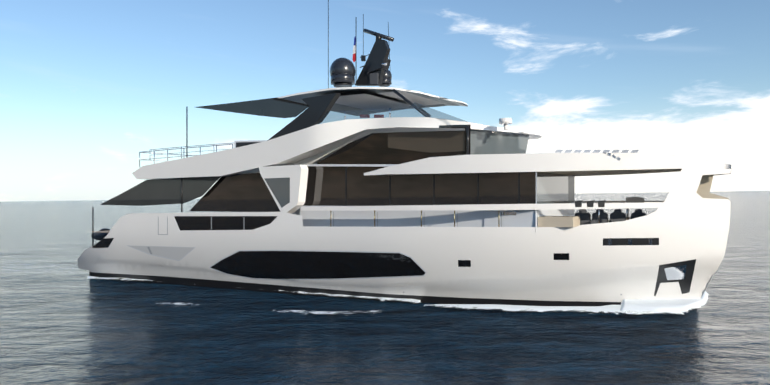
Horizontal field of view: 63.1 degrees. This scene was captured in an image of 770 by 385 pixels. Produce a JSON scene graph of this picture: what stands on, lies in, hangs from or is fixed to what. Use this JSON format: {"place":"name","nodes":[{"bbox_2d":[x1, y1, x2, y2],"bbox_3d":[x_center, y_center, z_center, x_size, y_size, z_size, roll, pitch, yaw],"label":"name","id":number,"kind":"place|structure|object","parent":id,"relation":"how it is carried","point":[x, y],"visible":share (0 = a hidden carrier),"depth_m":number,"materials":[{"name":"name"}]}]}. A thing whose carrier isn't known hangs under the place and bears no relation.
{"place":"outdoors","nodes":[
{"label":"outdoors","id":0,"kind":"place"},
{"bbox_2d":[0,191,769,384],"bbox_3d":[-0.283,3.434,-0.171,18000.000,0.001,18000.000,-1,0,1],"label":"sea","id":1,"kind":"structure","parent":0,"point":[78,327],"depth_m":15.79,"materials":[{"name":"blue liquid"}]},
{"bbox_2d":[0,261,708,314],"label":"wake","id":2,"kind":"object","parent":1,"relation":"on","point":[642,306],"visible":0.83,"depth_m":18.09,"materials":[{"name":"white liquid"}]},
{"bbox_2d":[77,0,731,305],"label":"yacht","id":3,"kind":"object","parent":1,"relation":"on","point":[384,190],"visible":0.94,"depth_m":20.19,"materials":[{"name":"white metal"}]},
{"bbox_2d":[0,0,769,201],"label":"sky","id":4,"kind":"structure","parent":0,"point":[87,87],"materials":[{"name":"blue"}]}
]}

